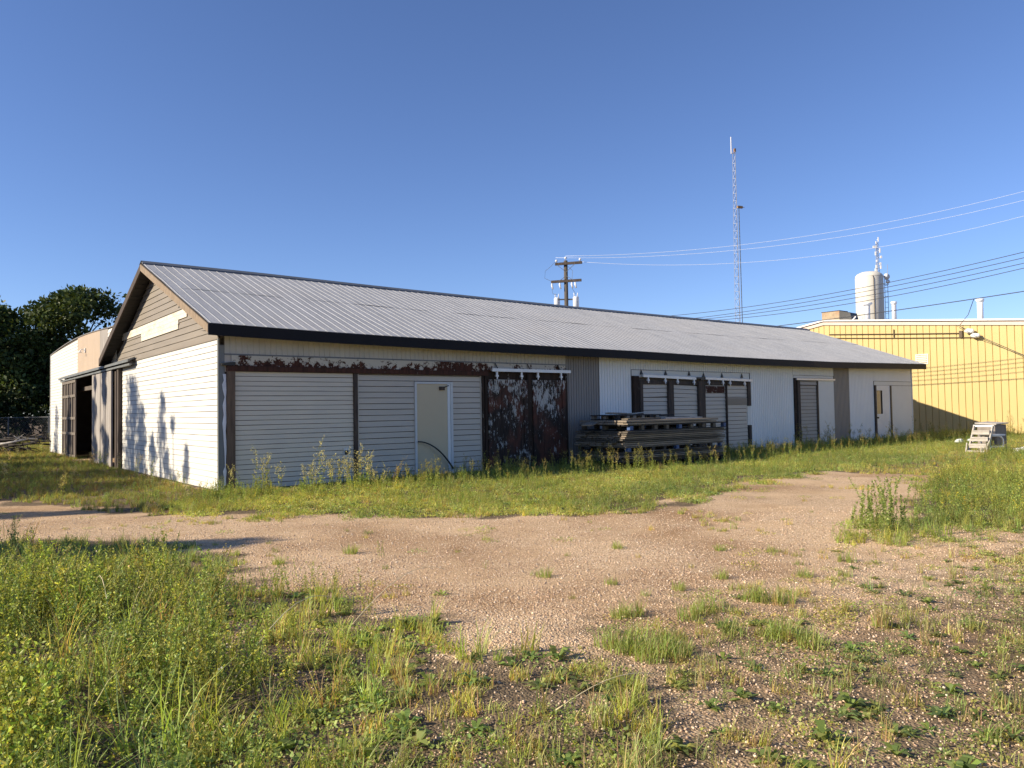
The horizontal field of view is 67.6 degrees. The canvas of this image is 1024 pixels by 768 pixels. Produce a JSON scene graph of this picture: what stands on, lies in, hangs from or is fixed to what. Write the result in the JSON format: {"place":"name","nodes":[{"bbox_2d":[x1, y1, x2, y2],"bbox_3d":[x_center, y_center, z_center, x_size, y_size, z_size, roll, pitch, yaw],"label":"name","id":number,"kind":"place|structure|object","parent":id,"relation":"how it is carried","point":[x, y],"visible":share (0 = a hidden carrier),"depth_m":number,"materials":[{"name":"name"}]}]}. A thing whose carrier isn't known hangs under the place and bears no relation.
{"place":"outdoors","nodes":[
{"label":"outdoors","id":0,"kind":"place"},
{"bbox_2d":[0,424,1023,767],"bbox_3d":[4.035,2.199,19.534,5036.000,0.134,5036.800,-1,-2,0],"label":"ground","id":1,"kind":"structure","parent":0,"point":[824,502],"depth_m":6.29,"materials":[{"name":"gravel"}]},
{"bbox_2d":[0,380,22,432],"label":"dark shrub","id":2,"kind":"object","parent":1,"relation":"on","point":[4,412],"visible":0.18,"depth_m":55.75,"materials":[{"name":"green plant"}]},
{"bbox_2d":[0,442,37,451],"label":"fallen branch","id":3,"kind":"object","parent":1,"relation":"on","point":[19,447],"visible":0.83,"depth_m":34.30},
{"bbox_2d":[8,434,45,445],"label":"fallen branch","id":4,"kind":"object","parent":3,"relation":"on","point":[22,444],"visible":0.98,"depth_m":34.30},
{"bbox_2d":[0,435,37,445],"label":"fallen branch","id":5,"kind":"object","parent":4,"relation":"on","point":[11,442],"visible":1,"depth_m":33.85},
{"bbox_2d":[0,429,44,441],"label":"fallen branch","id":6,"kind":"object","parent":4,"relation":"on","point":[6,439],"visible":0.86,"depth_m":34.39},
{"bbox_2d":[0,380,47,438],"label":"dark shrub","id":7,"kind":"object","parent":1,"relation":"on","point":[3,396],"visible":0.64,"depth_m":55.37,"materials":[{"name":"green plant"}]},
{"bbox_2d":[0,416,49,441],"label":"wire fence","id":8,"kind":"object","parent":1,"relation":"on","point":[48,424],"visible":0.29,"depth_m":51.19,"materials":[{"name":"metal"}]},
{"bbox_2d":[0,303,67,416],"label":"leafy tree","id":9,"kind":"object","parent":1,"relation":"on","point":[10,320],"visible":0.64,"depth_m":56.77,"materials":[{"name":"green plant"}]},
{"bbox_2d":[22,395,49,434],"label":"dark shrub","id":10,"kind":"object","parent":1,"relation":"on","point":[35,413],"visible":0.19,"depth_m":55.63,"materials":[{"name":"green plant"}]},
{"bbox_2d":[0,284,126,409],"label":"leafy tree","id":11,"kind":"object","parent":1,"relation":"on","point":[61,313],"visible":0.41,"depth_m":58.23,"materials":[{"name":"green plant"}]},
{"bbox_2d":[50,326,134,468],"bbox_3d":[-7.555,0.726,35.453,22.276,5.000,17.430,1,-2,-38],"label":"flat roofed annex","id":12,"kind":"object","parent":1,"relation":"on","point":[86,402],"visible":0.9,"depth_m":29.47,"materials":[{"name":"white plastic"}]},
{"bbox_2d":[62,380,76,457],"bbox_3d":[-17.717,1.390,30.584,0.055,3.000,3.350,1,-2,-38],"label":"sliding door","id":13,"kind":"structure","parent":12,"relation":"in","point":[69,388],"depth_m":30.48,"materials":[{"name":"wood"}]},
{"bbox_2d":[92,371,113,466],"bbox_3d":[-13.516,1.146,25.223,0.080,3.010,3.300,1,-2,-38],"label":"sliding door","id":14,"kind":"structure","parent":12,"relation":"in","point":[102,383],"depth_m":24.96,"materials":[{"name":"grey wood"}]},
{"bbox_2d":[0,429,234,515],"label":"grass","id":15,"kind":"structure","parent":1,"relation":"on","point":[67,467],"depth_m":17.28,"materials":[{"name":"green plant"}]},
{"bbox_2d":[0,512,317,767],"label":"weed patch","id":16,"kind":"object","parent":1,"relation":"on","point":[22,601],"visible":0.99,"depth_m":4.42,"materials":[{"name":"green plant"}]},
{"bbox_2d":[251,446,264,496],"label":"tall weed","id":17,"kind":"object","parent":1,"relation":"on","point":[259,467],"visible":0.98,"depth_m":14.85,"materials":[{"name":"green plant"}]},
{"bbox_2d":[225,595,328,693],"bbox_3d":[-1.422,1.567,4.771,0.006,0.344,1.102,-2,-2,18],"label":"dry stalk","id":18,"kind":"object","parent":1,"relation":"on","point":[271,627],"visible":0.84,"depth_m":4.69,"materials":[{"name":"plant"}]},
{"bbox_2d":[313,436,328,494],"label":"tall weed","id":19,"kind":"object","parent":1,"relation":"on","point":[322,463],"visible":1,"depth_m":14.62,"materials":[{"name":"green plant"}]},
{"bbox_2d":[326,453,344,494],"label":"tall weed","id":20,"kind":"object","parent":1,"relation":"on","point":[334,471],"visible":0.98,"depth_m":14.59,"materials":[{"name":"green plant"}]},
{"bbox_2d":[342,457,352,495],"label":"tall weed","id":21,"kind":"object","parent":1,"relation":"on","point":[347,476],"visible":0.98,"depth_m":14.53,"materials":[{"name":"green plant"}]},
{"bbox_2d":[340,543,358,554],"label":"grass tuft","id":22,"kind":"object","parent":1,"relation":"on","point":[352,549],"visible":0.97,"depth_m":8.63,"materials":[{"name":"green plant"}]},
{"bbox_2d":[354,444,370,493],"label":"tall weed","id":23,"kind":"object","parent":1,"relation":"on","point":[366,459],"visible":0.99,"depth_m":14.59,"materials":[{"name":"green plant"}]},
{"bbox_2d":[366,449,373,496],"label":"tall weed","id":24,"kind":"object","parent":1,"relation":"on","point":[370,473],"visible":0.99,"depth_m":14.53,"materials":[{"name":"green plant"}]},
{"bbox_2d":[351,567,442,624],"bbox_3d":[-0.864,1.618,5.940,0.006,0.304,1.002,-2,-2,38],"label":"dry stalk","id":25,"kind":"object","parent":1,"relation":"on","point":[383,590],"visible":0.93,"depth_m":5.79,"materials":[{"name":"plant"}]},
{"bbox_2d":[137,555,690,767],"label":"mixed weeds","id":26,"kind":"object","parent":1,"relation":"on","point":[341,745],"visible":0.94,"depth_m":4.03,"materials":[{"name":"green plant"}]},
{"bbox_2d":[0,475,1023,598],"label":"gravel weeds","id":27,"kind":"object","parent":1,"relation":"on","point":[933,522],"visible":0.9,"depth_m":9.38,"materials":[{"name":"green plant"}]},
{"bbox_2d":[99,260,925,490],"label":"warehouse","id":28,"kind":"structure","parent":1,"relation":"on","point":[229,367],"depth_m":20.39,"materials":[{"name":"beige"}]},
{"bbox_2d":[235,371,353,489],"bbox_3d":[-4.782,1.013,16.994,2.733,2.542,0.080,1,-2,-38],"label":"garage door","id":29,"kind":"structure","parent":28,"relation":"in","point":[284,415],"depth_m":16.92,"materials":[{"name":"metal"}]},
{"bbox_2d":[414,382,453,474],"bbox_3d":[-1.919,1.132,19.146,1.200,2.380,0.170,1,-2,-38],"label":"entry door","id":30,"kind":"structure","parent":28,"relation":"in","point":[433,405],"depth_m":19.18,"materials":[{"name":"beige metal"}]},
{"bbox_2d":[487,371,528,469],"bbox_3d":[-0.087,0.972,20.568,1.325,2.620,0.109,1,-2,-38],"label":"sliding door","id":31,"kind":"structure","parent":28,"relation":"in","point":[507,399],"depth_m":20.57,"materials":[{"name":"metal"}]},
{"bbox_2d":[532,372,566,466],"bbox_3d":[1.065,0.984,21.468,1.200,2.620,0.109,1,-2,-38],"label":"sliding door","id":32,"kind":"structure","parent":28,"relation":"in","point":[548,396],"depth_m":21.46,"materials":[{"name":"metal"}]},
{"bbox_2d":[800,380,818,444],"bbox_3d":[11.555,1.122,29.762,1.255,2.521,0.042,1,-2,-38],"label":"narrow door","id":33,"kind":"structure","parent":28,"relation":"in","point":[809,396],"depth_m":29.81,"materials":[{"name":"beige"}]},
{"bbox_2d":[876,385,890,438],"bbox_3d":[16.238,1.243,33.415,1.255,2.360,0.110,1,-2,-38],"label":"side door","id":34,"kind":"structure","parent":28,"relation":"in","point":[883,397],"depth_m":33.42,"materials":[{"name":"white metal"}]},
{"bbox_2d":[534,567,554,577],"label":"grass tuft","id":35,"kind":"object","parent":1,"relation":"on","point":[548,573],"visible":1,"depth_m":7.29,"materials":[{"name":"green plant"}]},
{"bbox_2d":[546,645,573,658],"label":"broadleaf weed","id":36,"kind":"object","parent":1,"relation":"on","point":[563,651],"visible":1,"depth_m":4.92,"materials":[{"name":"green plant"}]},
{"bbox_2d":[547,257,581,306],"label":"utility pole","id":37,"kind":"object","parent":1,"relation":"on","point":[566,280],"visible":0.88,"depth_m":52.11,"materials":[{"name":"wood"}]},
{"bbox_2d":[590,216,1021,264],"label":"power line","id":38,"kind":"object","parent":37,"relation":"attached to","point":[821,255],"visible":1,"depth_m":48.45,"materials":[{"name":"metal"}]},
{"bbox_2d":[589,191,1023,255],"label":"power line","id":39,"kind":"object","parent":37,"relation":"attached to","point":[803,236],"visible":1,"depth_m":48.87,"materials":[{"name":"metal"}]},
{"bbox_2d":[607,200,1023,257],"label":"power line","id":40,"kind":"object","parent":37,"relation":"attached to","point":[809,241],"visible":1,"depth_m":48.78,"materials":[{"name":"metal"}]},
{"bbox_2d":[671,252,1022,315],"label":"power line","id":41,"kind":"object","parent":37,"relation":"attached to","point":[857,288],"visible":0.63,"depth_m":37.30,"materials":[{"name":"black metal"}]},
{"bbox_2d":[699,257,1023,317],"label":"power line","id":42,"kind":"object","parent":37,"relation":"attached to","point":[869,290],"visible":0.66,"depth_m":36.90,"materials":[{"name":"black metal"}]},
{"bbox_2d":[708,263,1023,318],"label":"power line","id":43,"kind":"object","parent":37,"relation":"attached to","point":[873,294],"visible":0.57,"depth_m":36.75,"materials":[{"name":"black metal"}]},
{"bbox_2d":[722,268,1023,319],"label":"power line","id":44,"kind":"object","parent":37,"relation":"attached to","point":[880,298],"visible":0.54,"depth_m":36.54,"materials":[{"name":"black metal"}]},
{"bbox_2d":[147,423,1023,521],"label":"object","id":45,"kind":"object","parent":1,"relation":"on","point":[877,450],"depth_m":15.73,"materials":[{"name":"green plant"}]},
{"bbox_2d":[556,673,653,710],"bbox_3d":[0.501,1.622,4.063,0.602,0.125,0.006,0,-2,-23],"label":"dry stalk","id":46,"kind":"object","parent":1,"relation":"on","point":[597,684],"visible":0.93,"depth_m":4.04,"materials":[{"name":"plant"}]},
{"bbox_2d":[592,623,630,650],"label":"grass clump","id":47,"kind":"object","parent":1,"relation":"on","point":[613,642],"visible":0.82,"depth_m":5.12,"materials":[{"name":"green plant"}]},
{"bbox_2d":[607,601,635,619],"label":"grass clump","id":48,"kind":"object","parent":1,"relation":"on","point":[619,612],"visible":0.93,"depth_m":5.83,"materials":[{"name":"green plant"}]},
{"bbox_2d":[608,627,645,656],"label":"grass clump","id":49,"kind":"object","parent":1,"relation":"on","point":[620,645],"visible":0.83,"depth_m":4.99,"materials":[{"name":"green plant"}]},
{"bbox_2d":[618,597,647,618],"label":"grass clump","id":50,"kind":"object","parent":1,"relation":"on","point":[639,614],"visible":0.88,"depth_m":5.88,"materials":[{"name":"green plant"}]},
{"bbox_2d":[615,616,664,648],"bbox_3d":[0.853,1.683,5.152,0.382,0.197,0.323,0,-2,-34],"label":"grass clump","id":51,"kind":"object","parent":1,"relation":"on","point":[635,632],"visible":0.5,"depth_m":5.16,"materials":[{"name":"green plant"}]},
{"bbox_2d":[623,634,674,664],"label":"grass clump","id":52,"kind":"object","parent":1,"relation":"on","point":[638,653],"visible":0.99,"depth_m":4.83,"materials":[{"name":"green plant"}]},
{"bbox_2d":[576,455,723,467],"bbox_3d":[4.063,2.209,22.212,4.251,0.170,1.900,1,-2,-37],"label":"block pallet","id":53,"kind":"object","parent":1,"relation":"on","point":[720,458],"visible":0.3,"depth_m":21.45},
{"bbox_2d":[576,452,722,461],"bbox_3d":[4.043,2.079,22.184,4.327,0.072,1.900,1,-2,-38],"label":"plank panel","id":54,"kind":"object","parent":53,"relation":"on","point":[654,458],"visible":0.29,"depth_m":21.05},
{"bbox_2d":[575,449,726,458],"bbox_3d":[4.067,1.990,22.174,4.369,0.072,1.972,1,-2,-38],"label":"plank panel","id":55,"kind":"object","parent":54,"relation":"on","point":[656,454],"visible":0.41,"depth_m":21.15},
{"bbox_2d":[576,445,721,455],"bbox_3d":[4.041,1.907,22.186,4.258,0.063,1.884,1,-2,-38],"label":"plank panel","id":56,"kind":"object","parent":55,"relation":"on","point":[646,452],"visible":0.52,"depth_m":21.39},
{"bbox_2d":[576,441,722,452],"bbox_3d":[4.053,1.793,22.198,4.236,0.150,1.900,1,-2,-39],"label":"block pallet","id":57,"kind":"object","parent":56,"relation":"on","point":[653,447],"visible":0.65,"depth_m":21.42,"materials":[{"name":"wood"}]},
{"bbox_2d":[574,438,723,446],"bbox_3d":[4.029,1.665,22.195,4.306,0.091,1.880,1,-2,-37],"label":"plank panel","id":58,"kind":"object","parent":57,"relation":"on","point":[629,444],"visible":0.67,"depth_m":21.09,"materials":[{"name":"wood"}]},
{"bbox_2d":[575,434,724,442],"bbox_3d":[4.064,1.560,22.233,4.416,0.088,1.896,1,-2,-38],"label":"plank panel","id":59,"kind":"object","parent":58,"relation":"on","point":[648,439],"visible":0.71,"depth_m":21.18,"materials":[{"name":"wood"}]},
{"bbox_2d":[575,431,723,438],"bbox_3d":[4.066,1.457,22.216,4.311,0.088,1.908,1,-2,-38],"label":"plank panel","id":60,"kind":"object","parent":59,"relation":"on","point":[643,435],"visible":0.71,"depth_m":21.30,"materials":[{"name":"wood"}]},
{"bbox_2d":[576,427,725,434],"bbox_3d":[4.092,1.355,22.223,4.355,0.087,1.943,1,-2,-39],"label":"plank panel","id":61,"kind":"object","parent":60,"relation":"on","point":[618,432],"visible":0.8,"depth_m":21.19,"materials":[{"name":"wood"}]},
{"bbox_2d":[580,422,726,430],"bbox_3d":[4.164,1.222,22.301,4.236,0.165,1.900,1,-2,-37],"label":"plank panel","id":62,"kind":"object","parent":61,"relation":"on","point":[666,426],"visible":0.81,"depth_m":21.62,"materials":[{"name":"wood"}]},
{"bbox_2d":[580,418,717,424],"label":"plank panel","id":63,"kind":"object","parent":62,"relation":"on","point":[644,421],"visible":0.88,"depth_m":21.20,"materials":[{"name":"wood"}]},
{"bbox_2d":[590,414,660,419],"bbox_3d":[3.280,0.948,22.010,1.944,0.140,1.000,1,-3,-41],"label":"block pallet","id":64,"kind":"object","parent":63,"relation":"on","point":[612,417],"visible":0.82,"depth_m":21.71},
{"bbox_2d":[638,624,685,659],"bbox_3d":[1.009,1.676,4.966,0.344,0.187,0.382,-2,-2,22],"label":"grass clump","id":65,"kind":"object","parent":1,"relation":"on","point":[667,648],"visible":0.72,"depth_m":4.93,"materials":[{"name":"green plant"}]},
{"bbox_2d":[644,628,682,645],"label":"grass clump","id":66,"kind":"object","parent":1,"relation":"on","point":[662,642],"visible":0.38,"depth_m":5.13,"materials":[{"name":"green plant"}]},
{"bbox_2d":[663,635,695,659],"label":"grass clump","id":67,"kind":"object","parent":1,"relation":"on","point":[683,652],"visible":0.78,"depth_m":4.92,"materials":[{"name":"green plant"}]},
{"bbox_2d":[671,580,690,590],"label":"grass tuft","id":68,"kind":"object","parent":1,"relation":"on","point":[682,587],"visible":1,"depth_m":6.70,"materials":[{"name":"green plant"}]},
{"bbox_2d":[672,600,701,621],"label":"grass clump","id":69,"kind":"object","parent":1,"relation":"on","point":[686,615],"visible":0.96,"depth_m":5.77,"materials":[{"name":"green plant"}]},
{"bbox_2d":[686,598,716,616],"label":"grass clump","id":70,"kind":"object","parent":1,"relation":"on","point":[702,607],"visible":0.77,"depth_m":5.90,"materials":[{"name":"green plant"}]},
{"bbox_2d":[694,589,723,613],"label":"grass clump","id":71,"kind":"object","parent":1,"relation":"on","point":[712,607],"visible":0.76,"depth_m":5.98,"materials":[{"name":"green plant"}]},
{"bbox_2d":[712,565,728,579],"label":"grass tuft","id":72,"kind":"object","parent":1,"relation":"on","point":[723,574],"visible":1,"depth_m":7.13,"materials":[{"name":"green plant"}]},
{"bbox_2d":[709,651,734,661],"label":"broadleaf weed","id":73,"kind":"object","parent":1,"relation":"on","point":[722,655],"visible":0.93,"depth_m":4.87,"materials":[{"name":"green plant"}]},
{"bbox_2d":[717,612,753,636],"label":"grass clump","id":74,"kind":"object","parent":1,"relation":"on","point":[733,626],"visible":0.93,"depth_m":5.40,"materials":[{"name":"green plant"}]},
{"bbox_2d":[730,137,744,321],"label":"radio mast","id":75,"kind":"object","parent":1,"relation":"on","point":[732,153],"visible":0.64,"depth_m":120.84,"materials":[{"name":"metal"}]},
{"bbox_2d":[725,687,757,700],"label":"broadleaf weed","id":76,"kind":"object","parent":1,"relation":"on","point":[739,692],"visible":0.98,"depth_m":4.18,"materials":[{"name":"green plant"}]},
{"bbox_2d":[734,579,766,602],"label":"grass clump","id":77,"kind":"object","parent":1,"relation":"on","point":[752,597],"visible":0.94,"depth_m":6.29,"materials":[{"name":"green plant"}]},
{"bbox_2d":[745,583,782,603],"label":"grass clump","id":78,"kind":"object","parent":1,"relation":"on","point":[763,596],"visible":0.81,"depth_m":6.25,"materials":[{"name":"green plant"}]},
{"bbox_2d":[744,746,791,762],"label":"broadleaf weed","id":79,"kind":"object","parent":1,"relation":"on","point":[775,754],"visible":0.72,"depth_m":3.45,"materials":[{"name":"green plant"}]},
{"bbox_2d":[749,617,795,642],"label":"grass clump","id":80,"kind":"object","parent":1,"relation":"on","point":[771,633],"visible":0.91,"depth_m":5.24,"materials":[{"name":"green plant"}]},
{"bbox_2d":[761,701,789,712],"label":"broadleaf weed","id":81,"kind":"object","parent":1,"relation":"on","point":[772,705],"visible":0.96,"depth_m":4.02,"materials":[{"name":"green plant"}]},
{"bbox_2d":[756,610,802,636],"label":"grass clump","id":82,"kind":"object","parent":1,"relation":"on","point":[782,620],"visible":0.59,"depth_m":5.38,"materials":[{"name":"green plant"}]},
{"bbox_2d":[548,517,1023,767],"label":"sparse weeds","id":83,"kind":"object","parent":1,"relation":"on","point":[964,761],"visible":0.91,"depth_m":4.62,"materials":[{"name":"green plant"}]},
{"bbox_2d":[772,585,803,603],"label":"grass clump","id":84,"kind":"object","parent":1,"relation":"on","point":[787,599],"visible":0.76,"depth_m":6.21,"materials":[{"name":"green plant"}]},
{"bbox_2d":[783,622,819,640],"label":"grass clump","id":85,"kind":"object","parent":1,"relation":"on","point":[810,633],"visible":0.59,"depth_m":5.25,"materials":[{"name":"green plant"}]},
{"bbox_2d":[795,567,817,577],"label":"grass tuft","id":86,"kind":"object","parent":1,"relation":"on","point":[800,575],"visible":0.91,"depth_m":7.24,"materials":[{"name":"green plant"}]},
{"bbox_2d":[788,621,842,650],"bbox_3d":[2.005,1.663,5.075,0.408,0.188,0.317,-1,-2,-4],"label":"grass clump","id":87,"kind":"object","parent":1,"relation":"on","point":[802,643],"visible":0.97,"depth_m":5.04,"materials":[{"name":"green plant"}]},
{"bbox_2d":[806,719,859,749],"bbox_3d":[1.520,1.660,3.653,0.226,0.083,0.191,1,-3,-42],"label":"broadleaf weed","id":88,"kind":"object","parent":1,"relation":"on","point":[819,730],"visible":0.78,"depth_m":3.65,"materials":[{"name":"green plant"}]},
{"bbox_2d":[831,548,856,562],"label":"grass tuft","id":89,"kind":"object","parent":1,"relation":"on","point":[840,558],"visible":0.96,"depth_m":7.94,"materials":[{"name":"green plant"}]},
{"bbox_2d":[837,567,852,576],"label":"grass tuft","id":90,"kind":"object","parent":1,"relation":"on","point":[845,575],"visible":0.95,"depth_m":7.23,"materials":[{"name":"green plant"}]},
{"bbox_2d":[835,691,870,710],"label":"broadleaf weed","id":91,"kind":"object","parent":1,"relation":"on","point":[847,699],"visible":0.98,"depth_m":4.04,"materials":[{"name":"green plant"}]},
{"bbox_2d":[855,237,889,319],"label":"water tank","id":92,"kind":"object","parent":1,"relation":"on","point":[868,278],"visible":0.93,"depth_m":148.73,"materials":[{"name":"metal"}]},
{"bbox_2d":[848,475,918,533],"bbox_3d":[4.668,1.504,9.625,0.792,0.704,0.717,-2,-2,27],"label":"bushy weed","id":93,"kind":"object","parent":1,"relation":"on","point":[869,499],"visible":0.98,"depth_m":9.55,"materials":[{"name":"green plant"}]},
{"bbox_2d":[867,596,902,628],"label":"dry tuft","id":94,"kind":"object","parent":1,"relation":"on","point":[882,619],"visible":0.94,"depth_m":5.48,"materials":[{"name":"beige plant"}]},
{"bbox_2d":[874,741,911,755],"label":"broadleaf weed","id":95,"kind":"object","parent":1,"relation":"on","point":[894,748],"visible":1,"depth_m":3.50,"materials":[{"name":"green plant"}]},
{"bbox_2d":[796,298,1023,433],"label":"yellow building","id":96,"kind":"structure","parent":1,"relation":"on","point":[968,374],"depth_m":40.13,"materials":[{"name":"paint"}]},
{"bbox_2d":[821,310,862,319],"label":"rooftop cooler","id":97,"kind":"object","parent":96,"relation":"on","point":[839,314],"visible":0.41,"depth_m":47.85,"materials":[{"name":"beige metal"}]},
{"bbox_2d":[779,291,1023,325],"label":"service cable","id":98,"kind":"object","parent":96,"relation":"attached to","point":[907,308],"visible":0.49,"depth_m":36.13,"materials":[{"name":"black metal"}]},
{"bbox_2d":[803,436,1023,526],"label":"weeds","id":99,"kind":"object","parent":1,"relation":"on","point":[972,469],"visible":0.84,"depth_m":13.92,"materials":[{"name":"green plant"}]},
{"bbox_2d":[916,721,940,735],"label":"broadleaf weed","id":100,"kind":"object","parent":1,"relation":"on","point":[926,724],"visible":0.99,"depth_m":3.76,"materials":[{"name":"green plant"}]},
{"bbox_2d":[932,682,962,697],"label":"broadleaf weed","id":101,"kind":"object","parent":1,"relation":"on","point":[950,687],"visible":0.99,"depth_m":4.25,"materials":[{"name":"green plant"}]},
{"bbox_2d":[949,645,969,655],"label":"broadleaf weed","id":102,"kind":"object","parent":1,"relation":"on","point":[956,648],"visible":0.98,"depth_m":4.90,"materials":[{"name":"green plant"}]},
{"bbox_2d":[965,425,993,452],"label":"wooden steps","id":103,"kind":"structure","parent":1,"relation":"on","point":[980,432],"depth_m":24.23,"materials":[{"name":"white paint"}]},
{"bbox_2d":[975,421,1007,449],"bbox_3d":[15.748,1.723,25.085,1.026,0.969,0.630,1,-2,-38],"label":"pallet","id":104,"kind":"object","parent":1,"relation":"on","point":[999,427],"visible":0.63,"depth_m":24.84,"materials":[{"name":"wood"}]},
{"bbox_2d":[980,434,1004,448],"bbox_3d":[15.422,1.903,24.556,0.580,0.586,0.440,-1,-2,-10],"label":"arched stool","id":105,"kind":"object","parent":1,"relation":"on","point":[996,435],"visible":0.48,"depth_m":24.38,"materials":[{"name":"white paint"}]},
{"bbox_2d":[0,0,1023,413],"label":"sky","id":106,"kind":"structure","parent":0,"point":[462,147],"materials":[{"name":"blue"}]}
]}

